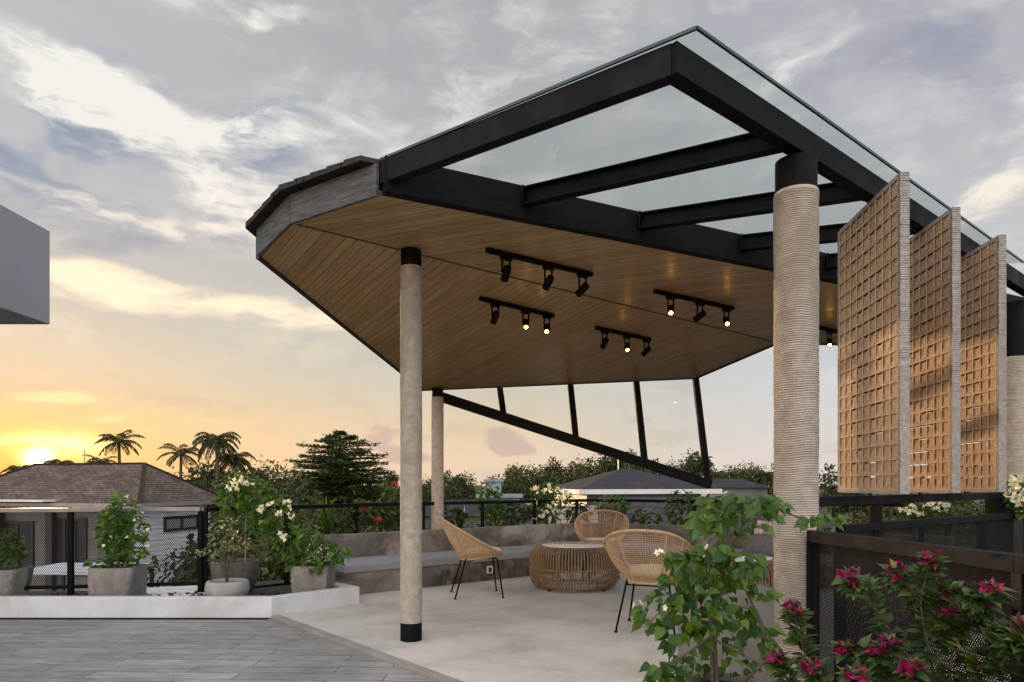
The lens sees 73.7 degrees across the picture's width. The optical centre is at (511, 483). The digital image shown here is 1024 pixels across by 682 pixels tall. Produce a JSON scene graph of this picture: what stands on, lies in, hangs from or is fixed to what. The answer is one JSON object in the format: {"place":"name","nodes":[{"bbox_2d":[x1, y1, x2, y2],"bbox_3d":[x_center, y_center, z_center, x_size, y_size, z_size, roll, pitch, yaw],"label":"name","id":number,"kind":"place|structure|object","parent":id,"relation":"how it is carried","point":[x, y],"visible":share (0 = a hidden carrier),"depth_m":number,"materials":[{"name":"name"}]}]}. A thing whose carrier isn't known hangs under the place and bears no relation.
{"place":"outdoors","nodes":[
{"label":"outdoors","id":0,"kind":"place"},
{"bbox_2d":[0,205,49,323],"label":"canopy box","id":1,"kind":"object","parent":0,"point":[24,270],"visible":1,"depth_m":5.70,"materials":[{"name":"grey paint"}]},
{"bbox_2d":[33,562,156,590],"bbox_3d":[-12.800,3.800,20.600,3.000,2.600,2.200,0,0,0],"label":"carport","id":2,"kind":"object","parent":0,"point":[86,567],"visible":0.07,"depth_m":20.40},
{"bbox_2d":[0,462,231,590],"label":"shingled house","id":3,"kind":"structure","parent":0,"point":[70,485],"depth_m":25.84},
{"bbox_2d":[4,521,34,566],"bbox_3d":[-18.721,2.300,25.863,1.500,1.800,0.100,0,0,13],"label":"window","id":4,"kind":"structure","parent":3,"relation":"in","point":[6,523],"depth_m":25.80,"materials":[{"name":"grey glass"}]},
{"bbox_2d":[55,517,87,575],"bbox_3d":[-16.386,2.325,25.311,1.500,2.150,0.100,0,0,13],"label":"window","id":5,"kind":"structure","parent":3,"relation":"in","point":[77,521],"depth_m":25.23,"materials":[{"name":"grey glass"}]},
{"bbox_2d":[163,515,196,531],"bbox_3d":[-12.973,1.535,26.795,0.100,0.570,1.900,0,0,13],"label":"window","id":6,"kind":"structure","parent":3,"relation":"in","point":[195,524],"depth_m":26.70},
{"bbox_2d":[0,618,436,681],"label":"terrace deck","id":7,"kind":"structure","parent":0,"point":[271,650],"depth_m":4.87,"materials":[{"name":"grey wood"}]},
{"bbox_2d":[0,580,291,619],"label":"planter bed","id":8,"kind":"object","parent":7,"relation":"on","point":[286,589],"visible":0.16,"depth_m":6.24,"materials":[{"name":"concrete"}]},
{"bbox_2d":[0,566,33,595],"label":"plant pot","id":9,"kind":"object","parent":8,"relation":"on","point":[13,582],"visible":0.73,"depth_m":6.50,"materials":[{"name":"concrete"}]},
{"bbox_2d":[0,528,27,569],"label":"potted shrub","id":10,"kind":"object","parent":9,"relation":"on","point":[5,555],"visible":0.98,"depth_m":6.57,"materials":[{"name":"green plant"}]},
{"bbox_2d":[0,507,204,595],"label":"fence","id":11,"kind":"object","parent":8,"relation":"on","point":[70,586],"visible":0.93,"depth_m":6.71,"materials":[{"name":"black metal"}]},
{"bbox_2d":[88,563,146,595],"bbox_3d":[-3.818,0.955,6.620,0.428,0.318,0.428,0,0,0],"label":"plant pot","id":12,"kind":"object","parent":8,"relation":"on","point":[125,581],"visible":0.73,"depth_m":6.42,"materials":[{"name":"concrete"}]},
{"bbox_2d":[81,490,151,567],"bbox_3d":[-3.771,0.461,6.590,0.669,0.805,0.350,0,0,0],"label":"potted shrub","id":13,"kind":"object","parent":12,"relation":"on","point":[122,522],"visible":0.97,"depth_m":6.55,"materials":[{"name":"green plant"}]},
{"bbox_2d":[49,590,291,595],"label":"gravel","id":14,"kind":"structure","parent":8,"relation":"on","point":[201,594],"depth_m":6.79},
{"bbox_2d":[145,585,204,595],"bbox_3d":[-3.541,1.140,6.952,1.120,0.080,0.752,0,0,-21],"label":"tiled ledge","id":15,"kind":"object","parent":8,"relation":"on","point":[164,591],"visible":0.06,"depth_m":7.04,"materials":[{"name":"white tile"}]},
{"bbox_2d":[0,582,358,617],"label":"planter kerb","id":16,"kind":"structure","parent":8,"relation":"on","point":[339,594],"depth_m":6.19,"materials":[{"name":"concrete"}]},
{"bbox_2d":[204,578,249,595],"bbox_3d":[-2.715,1.017,6.515,0.404,0.194,0.404,0,0,0],"label":"plant pot","id":17,"kind":"object","parent":8,"relation":"on","point":[231,587],"visible":0.82,"depth_m":6.37,"materials":[{"name":"concrete"}]},
{"bbox_2d":[196,516,250,582],"bbox_3d":[-2.731,0.632,6.461,0.487,0.668,0.302,0,0,20],"label":"potted shrub","id":18,"kind":"object","parent":17,"relation":"on","point":[226,575],"visible":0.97,"depth_m":6.46,"materials":[{"name":"green plant"}]},
{"bbox_2d":[210,558,259,591],"bbox_3d":[-2.819,0.947,6.950,0.472,0.334,0.472,0,0,0],"label":"plant pot","id":19,"kind":"object","parent":8,"relation":"on","point":[248,569],"visible":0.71,"depth_m":6.80,"materials":[{"name":"concrete"}]},
{"bbox_2d":[209,472,297,561],"bbox_3d":[-2.547,0.342,6.746,0.946,0.916,0.505,0,0,0],"label":"potted tree","id":20,"kind":"object","parent":19,"relation":"on","point":[243,494],"visible":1,"depth_m":6.74,"materials":[{"name":"green plant"}]},
{"bbox_2d":[291,563,335,592],"bbox_3d":[-2.015,0.965,6.930,0.380,0.298,0.380,0,0,0],"label":"plant pot","id":21,"kind":"object","parent":8,"relation":"on","point":[303,580],"visible":0.63,"depth_m":6.75,"materials":[{"name":"concrete"}]},
{"bbox_2d":[281,524,354,575],"bbox_3d":[-1.942,0.660,6.829,0.755,0.506,0.438,0,0,0],"label":"potted shrub","id":22,"kind":"object","parent":21,"relation":"in","point":[318,563],"visible":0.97,"depth_m":6.80,"materials":[{"name":"green plant"}]},
{"bbox_2d":[476,479,522,499],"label":"blue building","id":23,"kind":"structure","parent":0,"point":[509,496],"depth_m":41.02,"materials":[{"name":"paint"}]},
{"bbox_2d":[0,0,1023,485],"label":"sky","id":24,"kind":"structure","parent":0,"point":[145,136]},
{"bbox_2d":[554,505,597,523],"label":"tan wall","id":25,"kind":"structure","parent":0,"point":[563,518],"depth_m":19.48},
{"bbox_2d":[210,486,984,546],"bbox_3d":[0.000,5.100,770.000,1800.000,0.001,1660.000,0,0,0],"label":"ground","id":26,"kind":"structure","parent":0,"point":[848,517],"depth_m":186.67,"materials":[{"name":"green plant"}]},
{"bbox_2d":[93,429,145,462],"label":"palm tree","id":27,"kind":"object","parent":26,"relation":"on","point":[119,442],"visible":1,"depth_m":39.60,"materials":[{"name":"green plant"}]},
{"bbox_2d":[156,443,204,476],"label":"palm tree","id":28,"kind":"object","parent":26,"relation":"on","point":[180,452],"visible":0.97,"depth_m":38.11,"materials":[{"name":"green plant"}]},
{"bbox_2d":[147,514,265,587],"bbox_3d":[-6.296,2.871,14.874,3.457,4.464,3.035,0,0,26],"label":"broadleaf tree","id":29,"kind":"object","parent":26,"relation":"on","point":[195,559],"visible":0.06,"depth_m":14.58,"materials":[{"name":"green plant"}]},
{"bbox_2d":[188,458,228,490],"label":"broadleaf tree","id":30,"kind":"object","parent":26,"relation":"on","point":[207,474],"visible":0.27,"depth_m":43.42,"materials":[{"name":"green plant"}]},
{"bbox_2d":[180,464,245,517],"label":"broadleaf tree","id":31,"kind":"object","parent":26,"relation":"on","point":[193,472],"visible":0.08,"depth_m":34.04,"materials":[{"name":"green plant"}]},
{"bbox_2d":[191,432,240,487],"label":"palm tree","id":32,"kind":"object","parent":26,"relation":"on","point":[214,442],"visible":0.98,"depth_m":35.59,"materials":[{"name":"green plant"}]},
{"bbox_2d":[211,452,256,477],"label":"palm tree","id":33,"kind":"object","parent":26,"relation":"on","point":[238,460],"visible":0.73,"depth_m":36.65,"materials":[{"name":"green plant"}]},
{"bbox_2d":[194,495,280,577],"bbox_3d":[-6.881,2.670,16.916,2.588,4.867,2.471,0,0,40],"label":"broadleaf tree","id":34,"kind":"object","parent":26,"relation":"on","point":[237,515],"visible":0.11,"depth_m":16.55,"materials":[{"name":"green plant"}]},
{"bbox_2d":[171,497,320,586],"bbox_3d":[-4.294,2.675,12.688,3.302,4.857,3.762,0,0,14],"label":"broadleaf tree","id":35,"kind":"object","parent":26,"relation":"on","point":[296,512],"visible":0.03,"depth_m":11.93,"materials":[{"name":"green plant"}]},
{"bbox_2d":[203,468,295,543],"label":"broadleaf tree","id":36,"kind":"object","parent":26,"relation":"on","point":[230,475],"visible":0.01,"depth_m":29.82,"materials":[{"name":"green plant"}]},
{"bbox_2d":[233,463,279,501],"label":"broadleaf tree","id":37,"kind":"object","parent":26,"relation":"on","point":[262,475],"visible":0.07,"depth_m":30.16,"materials":[{"name":"green plant"}]},
{"bbox_2d":[208,511,311,581],"bbox_3d":[-3.696,2.776,11.745,3.165,4.655,3.605,0,0,1],"label":"broadleaf tree","id":38,"kind":"object","parent":26,"relation":"on","point":[269,541],"visible":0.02,"depth_m":11.10,"materials":[{"name":"green plant"}]},
{"bbox_2d":[209,455,316,508],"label":"broadleaf tree","id":39,"kind":"object","parent":26,"relation":"on","point":[272,472],"visible":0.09,"depth_m":37.18,"materials":[{"name":"green plant"}]},
{"bbox_2d":[208,474,319,560],"bbox_3d":[-7.899,2.395,21.916,3.683,5.417,4.195,0,0,-31],"label":"broadleaf tree","id":40,"kind":"object","parent":26,"relation":"on","point":[261,493],"visible":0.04,"depth_m":22.19,"materials":[{"name":"green plant"}]},
{"bbox_2d":[230,523,306,581],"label":"broadleaf tree","id":41,"kind":"object","parent":26,"relation":"on","point":[276,569],"visible":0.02,"depth_m":10.97,"materials":[{"name":"green plant"}]},
{"bbox_2d":[214,472,362,550],"bbox_3d":[-6.666,2.377,19.832,4.224,5.454,3.708,0,0,24],"label":"broadleaf tree","id":42,"kind":"object","parent":26,"relation":"on","point":[307,500],"visible":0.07,"depth_m":19.64,"materials":[{"name":"green plant"}]},
{"bbox_2d":[319,495,334,533],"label":"broadleaf plant","id":43,"kind":"object","parent":26,"relation":"on","point":[327,518],"visible":0.91,"depth_m":8.16,"materials":[{"name":"green plant"}]},
{"bbox_2d":[273,430,399,513],"bbox_3d":[-7.505,1.356,29.885,5.449,7.503,5.439,0,0,0],"label":"tiered tree","id":44,"kind":"object","parent":26,"relation":"on","point":[334,476],"visible":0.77,"depth_m":29.23,"materials":[{"name":"green plant"}]},
{"bbox_2d":[291,490,394,547],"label":"broadleaf tree","id":45,"kind":"object","parent":26,"relation":"on","point":[360,530],"visible":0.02,"depth_m":17.61,"materials":[{"name":"green plant"}]},
{"bbox_2d":[423,470,478,501],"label":"broadleaf tree","id":46,"kind":"object","parent":26,"relation":"on","point":[451,489],"visible":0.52,"depth_m":59.93,"materials":[{"name":"green plant"}]},
{"bbox_2d":[450,470,478,499],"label":"broadleaf tree","id":47,"kind":"object","parent":26,"relation":"on","point":[458,477],"visible":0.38,"depth_m":61.91,"materials":[{"name":"green plant"}]},
{"bbox_2d":[425,500,551,528],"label":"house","id":48,"kind":"structure","parent":26,"relation":"on","point":[470,509],"depth_m":24.40,"materials":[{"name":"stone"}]},
{"bbox_2d":[501,469,539,506],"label":"broadleaf tree","id":49,"kind":"object","parent":26,"relation":"on","point":[515,482],"visible":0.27,"depth_m":59.77,"materials":[{"name":"green plant"}]},
{"bbox_2d":[517,456,572,506],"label":"broadleaf tree","id":50,"kind":"object","parent":26,"relation":"on","point":[557,479],"visible":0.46,"depth_m":56.63,"materials":[{"name":"green plant"}]},
{"bbox_2d":[541,454,600,499],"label":"broadleaf tree","id":51,"kind":"object","parent":26,"relation":"on","point":[578,469],"visible":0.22,"depth_m":57.47,"materials":[{"name":"green plant"}]},
{"bbox_2d":[593,454,625,474],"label":"broadleaf tree","id":52,"kind":"object","parent":26,"relation":"on","point":[607,464],"visible":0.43,"depth_m":54.97,"materials":[{"name":"green plant"}]},
{"bbox_2d":[679,448,713,476],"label":"broadleaf tree","id":53,"kind":"object","parent":26,"relation":"on","point":[693,464],"visible":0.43,"depth_m":56.98,"materials":[{"name":"green plant"}]},
{"bbox_2d":[709,479,771,496],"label":"house","id":54,"kind":"structure","parent":26,"relation":"on","point":[744,487],"depth_m":44.30,"materials":[{"name":"stone"}]},
{"bbox_2d":[721,460,773,494],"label":"broadleaf tree","id":55,"kind":"object","parent":26,"relation":"on","point":[751,471],"visible":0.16,"depth_m":59.36,"materials":[{"name":"green plant"}]},
{"bbox_2d":[818,462,851,523],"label":"broadleaf tree","id":56,"kind":"object","parent":26,"relation":"on","point":[829,482],"visible":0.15,"depth_m":41.33,"materials":[{"name":"green plant"}]},
{"bbox_2d":[826,490,875,523],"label":"broadleaf tree","id":57,"kind":"object","parent":26,"relation":"on","point":[854,508],"visible":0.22,"depth_m":33.94,"materials":[{"name":"green plant"}]},
{"bbox_2d":[842,492,956,531],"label":"broadleaf tree","id":58,"kind":"object","parent":26,"relation":"on","point":[890,511],"visible":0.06,"depth_m":30.26,"materials":[{"name":"green plant"}]},
{"bbox_2d":[918,492,984,547],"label":"broadleaf tree","id":59,"kind":"object","parent":26,"relation":"on","point":[969,510],"visible":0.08,"depth_m":27.26,"materials":[{"name":"green plant"}]},
{"bbox_2d":[544,469,721,521],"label":"grey house","id":60,"kind":"structure","parent":0,"point":[630,483],"depth_m":27.84,"materials":[{"name":"stone"}]},
{"bbox_2d":[282,569,1010,681],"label":"pavilion floor","id":61,"kind":"structure","parent":0,"point":[525,629],"depth_m":5.59,"materials":[{"name":"concrete"}]},
{"bbox_2d":[317,507,360,533],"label":"flowering shrub","id":62,"kind":"object","parent":61,"relation":"on","point":[338,527],"visible":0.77,"depth_m":8.35,"materials":[{"name":"green plant"}]},
{"bbox_2d":[271,615,463,681],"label":"floor edge strip","id":63,"kind":"object","parent":61,"relation":"on","point":[409,666],"visible":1,"depth_m":4.86,"materials":[{"name":"concrete"}]},
{"bbox_2d":[361,481,399,530],"bbox_3d":[-1.657,0.577,8.965,0.430,1.249,0.957,0,0,30],"label":"flowering shrub","id":64,"kind":"object","parent":61,"relation":"on","point":[393,499],"visible":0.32,"depth_m":9.11,"materials":[{"name":"green plant"}]},
{"bbox_2d":[400,248,421,641],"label":"rope column","id":65,"kind":"structure","parent":61,"relation":"on","point":[411,449],"depth_m":5.18,"materials":[{"name":"beige fabric"}]},
{"bbox_2d":[245,25,1023,488],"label":"pavilion roof","id":66,"kind":"structure","parent":65,"relation":"on","point":[333,241],"depth_m":5.27,"materials":[{"name":"brown wood"}]},
{"bbox_2d":[479,296,554,333],"bbox_3d":[0.062,-1.607,6.595,0.953,0.228,0.125,0,0,-41],"label":"track light","id":67,"kind":"object","parent":66,"relation":"attached to","point":[524,310],"visible":1,"depth_m":6.60,"materials":[{"name":"black metal"}]},
{"bbox_2d":[485,247,592,296],"bbox_3d":[0.240,-1.682,5.498,1.066,0.225,0.130,0,0,-35],"label":"track light","id":68,"kind":"object","parent":66,"relation":"attached to","point":[548,279],"visible":1,"depth_m":5.49,"materials":[{"name":"black metal"}]},
{"bbox_2d":[595,326,651,356],"bbox_3d":[1.262,-1.593,7.691,0.928,0.225,0.129,0,0,-40],"label":"track light","id":69,"kind":"object","parent":66,"relation":"attached to","point":[628,336],"visible":1,"depth_m":7.68,"materials":[{"name":"black metal"}]},
{"bbox_2d":[653,289,734,326],"bbox_3d":[1.780,-1.683,6.618,1.126,0.223,0.130,0,0,-34],"label":"track light","id":70,"kind":"object","parent":66,"relation":"attached to","point":[698,302],"visible":1,"depth_m":6.61,"materials":[{"name":"black metal"}]},
{"bbox_2d":[431,388,443,529],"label":"rope column","id":71,"kind":"structure","parent":61,"relation":"on","point":[437,449],"depth_m":9.08,"materials":[{"name":"beige fabric"}]},
{"bbox_2d":[439,517,503,599],"bbox_3d":[-0.449,0.775,7.359,0.674,0.849,0.720,0,0,-10],"label":"wicker chair","id":72,"kind":"object","parent":61,"relation":"on","point":[454,533],"visible":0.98,"depth_m":7.13,"materials":[{"name":"wicker"}]},
{"bbox_2d":[474,480,505,526],"bbox_3d":[-0.322,0.573,9.996,0.493,1.256,0.448,0,0,0],"label":"flowering shrub","id":73,"kind":"object","parent":61,"relation":"on","point":[490,513],"visible":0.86,"depth_m":9.96,"materials":[{"name":"green plant"}]},
{"bbox_2d":[526,482,574,523],"bbox_3d":[0.574,0.580,10.428,0.779,1.244,0.631,0,0,0],"label":"flowering shrub","id":74,"kind":"object","parent":61,"relation":"on","point":[546,508],"visible":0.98,"depth_m":10.31,"materials":[{"name":"green plant"}]},
{"bbox_2d":[529,541,618,591],"bbox_3d":[0.720,0.950,7.920,1.037,0.501,1.037,0,0,0],"label":"wicker table","id":75,"kind":"object","parent":61,"relation":"on","point":[544,565],"visible":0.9,"depth_m":7.59,"materials":[{"name":"wicker"}]},
{"bbox_2d":[203,499,950,590],"bbox_3d":[0.812,0.719,9.115,8.529,0.962,3.238,0,0,-8],"label":"railing","id":76,"kind":"object","parent":61,"relation":"on","point":[355,506],"visible":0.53,"depth_m":8.44,"materials":[{"name":"black metal"}]},
{"bbox_2d":[562,502,592,522],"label":"flowering shrub","id":77,"kind":"object","parent":61,"relation":"on","point":[568,513],"visible":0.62,"depth_m":10.65,"materials":[{"name":"green plant"}]},
{"bbox_2d":[574,510,628,578],"bbox_3d":[1.181,0.775,9.014,0.720,0.849,0.674,0,0,10],"label":"wicker chair","id":78,"kind":"object","parent":61,"relation":"on","point":[580,534],"visible":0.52,"depth_m":9.20,"materials":[{"name":"wicker"}]},
{"bbox_2d":[592,494,631,522],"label":"flowering shrub","id":79,"kind":"object","parent":61,"relation":"on","point":[622,509],"visible":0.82,"depth_m":10.55,"materials":[{"name":"green plant"}]},
{"bbox_2d":[307,523,953,593],"bbox_3d":[1.370,0.900,8.850,7.426,0.600,3.347,0,0,0],"label":"concrete bench","id":80,"kind":"object","parent":61,"relation":"on","point":[376,543],"visible":0.23,"depth_m":8.75,"materials":[{"name":"concrete"}]},
{"bbox_2d":[320,500,387,532],"bbox_3d":[-1.986,0.705,8.623,0.859,0.990,0.528,0,0,-16],"label":"flowering shrub","id":81,"kind":"object","parent":80,"relation":"in","point":[363,519],"visible":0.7,"depth_m":8.57,"materials":[{"name":"green plant"}]},
{"bbox_2d":[362,506,399,531],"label":"flowering shrub","id":82,"kind":"object","parent":80,"relation":"in","point":[386,524],"visible":0.67,"depth_m":8.90,"materials":[{"name":"green plant"}]},
{"bbox_2d":[335,550,491,573],"bbox_3d":[-1.188,0.920,8.231,2.102,0.092,0.703,0,0,-38],"label":"seat cushion","id":83,"kind":"object","parent":80,"relation":"on","point":[380,563],"visible":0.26,"depth_m":7.89,"materials":[{"name":"fabric"}]},
{"bbox_2d":[428,505,470,525],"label":"flowering shrub","id":84,"kind":"object","parent":80,"relation":"in","point":[459,514],"visible":0.47,"depth_m":9.44,"materials":[{"name":"green plant"}]},
{"bbox_2d":[491,503,532,525],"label":"flowering shrub","id":85,"kind":"object","parent":80,"relation":"in","point":[524,516],"visible":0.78,"depth_m":10.30,"materials":[{"name":"green plant"}]},
{"bbox_2d":[493,544,590,560],"bbox_3d":[0.324,0.920,9.420,1.947,0.092,0.703,0,0,-38],"label":"seat cushion","id":86,"kind":"object","parent":80,"relation":"on","point":[515,552],"visible":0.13,"depth_m":8.88,"materials":[{"name":"fabric"}]},
{"bbox_2d":[616,542,742,556],"bbox_3d":[2.308,0.920,9.384,2.239,0.092,0.703,0,0,38],"label":"seat cushion","id":87,"kind":"object","parent":80,"relation":"on","point":[647,552],"visible":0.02,"depth_m":9.38,"materials":[{"name":"fabric"}]},
{"bbox_2d":[771,553,910,566],"bbox_3d":[3.918,0.920,8.131,2.088,0.092,0.703,0,0,38],"label":"seat cushion","id":88,"kind":"object","parent":80,"relation":"on","point":[829,560],"depth_m":7.92,"materials":[{"name":"fabric"}]},
{"bbox_2d":[742,533,773,555],"bbox_3d":[3.043,0.743,8.377,0.420,0.272,0.151,0,0,34],"label":"throw pillow","id":89,"kind":"object","parent":88,"relation":"on","point":[759,543],"visible":0.74,"depth_m":8.32,"materials":[{"name":"fabric"}]},
{"bbox_2d":[625,508,662,523],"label":"flowering shrub","id":90,"kind":"object","parent":61,"relation":"on","point":[642,519],"visible":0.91,"depth_m":10.34,"materials":[{"name":"green plant"}]},
{"bbox_2d":[603,529,691,634],"bbox_3d":[1.126,0.775,5.600,0.720,0.849,0.674,0,0,22],"label":"wicker chair","id":91,"kind":"object","parent":61,"relation":"on","point":[622,567],"visible":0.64,"depth_m":5.43,"materials":[{"name":"wicker"}]},
{"bbox_2d":[662,489,694,524],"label":"flowering shrub","id":92,"kind":"object","parent":61,"relation":"on","point":[680,521],"visible":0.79,"depth_m":10.16,"materials":[{"name":"green plant"}]},
{"bbox_2d":[685,672,760,681],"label":"plant pot","id":93,"kind":"object","parent":61,"relation":"on","point":[696,677],"visible":0.52,"depth_m":3.23,"materials":[{"name":"concrete"}]},
{"bbox_2d":[628,490,847,681],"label":"foreground plant","id":94,"kind":"object","parent":93,"relation":"in","point":[709,521],"visible":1,"depth_m":3.11,"materials":[{"name":"green plant"}]},
{"bbox_2d":[678,581,775,681],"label":"wall","id":95,"kind":"structure","parent":61,"relation":"on","point":[765,610],"depth_m":3.96,"materials":[{"name":"concrete"}]},
{"bbox_2d":[690,554,773,586],"bbox_3d":[2.120,0.950,6.600,1.037,0.501,1.037,0,0,-17],"label":"wicker table","id":96,"kind":"object","parent":61,"relation":"on","point":[770,562],"visible":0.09,"depth_m":6.24,"materials":[{"name":"wicker"}]},
{"bbox_2d":[773,152,819,681],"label":"rope column","id":97,"kind":"structure","parent":61,"relation":"on","point":[796,381],"depth_m":3.69,"materials":[{"name":"beige fabric"}]},
{"bbox_2d":[756,549,1023,681],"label":"magenta bougainvillea","id":98,"kind":"object","parent":61,"relation":"on","point":[1000,647],"visible":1,"depth_m":2.33,"materials":[{"name":"green plant"}]},
{"bbox_2d":[806,530,1023,681],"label":"railing","id":99,"kind":"object","parent":61,"relation":"on","point":[1009,564],"visible":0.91,"depth_m":3.08,"materials":[{"name":"grey metal"}]},
{"bbox_2d":[818,492,1013,640],"bbox_3d":[3.018,0.637,5.009,3.482,1.126,0.207,0,0,-38],"label":"screen support","id":100,"kind":"object","parent":61,"relation":"on","point":[994,503],"visible":0.37,"depth_m":4.66,"materials":[{"name":"black metal"}]},
{"bbox_2d":[837,171,909,494],"bbox_3d":[2.290,-0.863,4.370,0.054,1.869,0.949,0,0,5],"label":"woven screen","id":101,"kind":"object","parent":100,"relation":"on","point":[873,310],"visible":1,"depth_m":4.23,"materials":[{"name":"wood"}]},
{"bbox_2d":[909,207,960,493],"bbox_3d":[2.910,-0.863,4.870,0.054,1.869,0.949,0,0,5],"label":"woven screen","id":102,"kind":"object","parent":100,"relation":"on","point":[935,316],"visible":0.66,"depth_m":4.61,"materials":[{"name":"wood"}]},
{"bbox_2d":[931,235,1006,492],"bbox_3d":[3.560,-0.863,5.360,0.054,1.869,0.949,0,0,5],"label":"woven screen","id":103,"kind":"object","parent":100,"relation":"on","point":[983,322],"visible":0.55,"depth_m":5.08,"materials":[{"name":"wood"}]},
{"bbox_2d":[894,502,956,541],"bbox_3d":[4.448,0.670,7.410,0.743,1.061,0.559,0,0,0],"label":"flowering shrub","id":104,"kind":"object","parent":61,"relation":"on","point":[921,513],"visible":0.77,"depth_m":7.26,"materials":[{"name":"white plant"}]},
{"bbox_2d":[833,512,1023,681],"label":"edge railing","id":105,"kind":"object","parent":61,"relation":"on","point":[981,523],"visible":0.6,"depth_m":5.13,"materials":[{"name":"black metal"}]},
{"bbox_2d":[1002,474,1023,520],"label":"flowering shrub","id":106,"kind":"object","parent":61,"relation":"on","point":[1018,486],"visible":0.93,"depth_m":5.75,"materials":[{"name":"white plant"}]},
{"bbox_2d":[1006,301,1023,553],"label":"rope column","id":107,"kind":"structure","parent":61,"relation":"on","point":[1015,388],"depth_m":6.67,"materials":[{"name":"beige fabric"}]},
{"bbox_2d":[599,497,831,530],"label":"block wall","id":108,"kind":"structure","parent":0,"point":[655,507],"depth_m":20.15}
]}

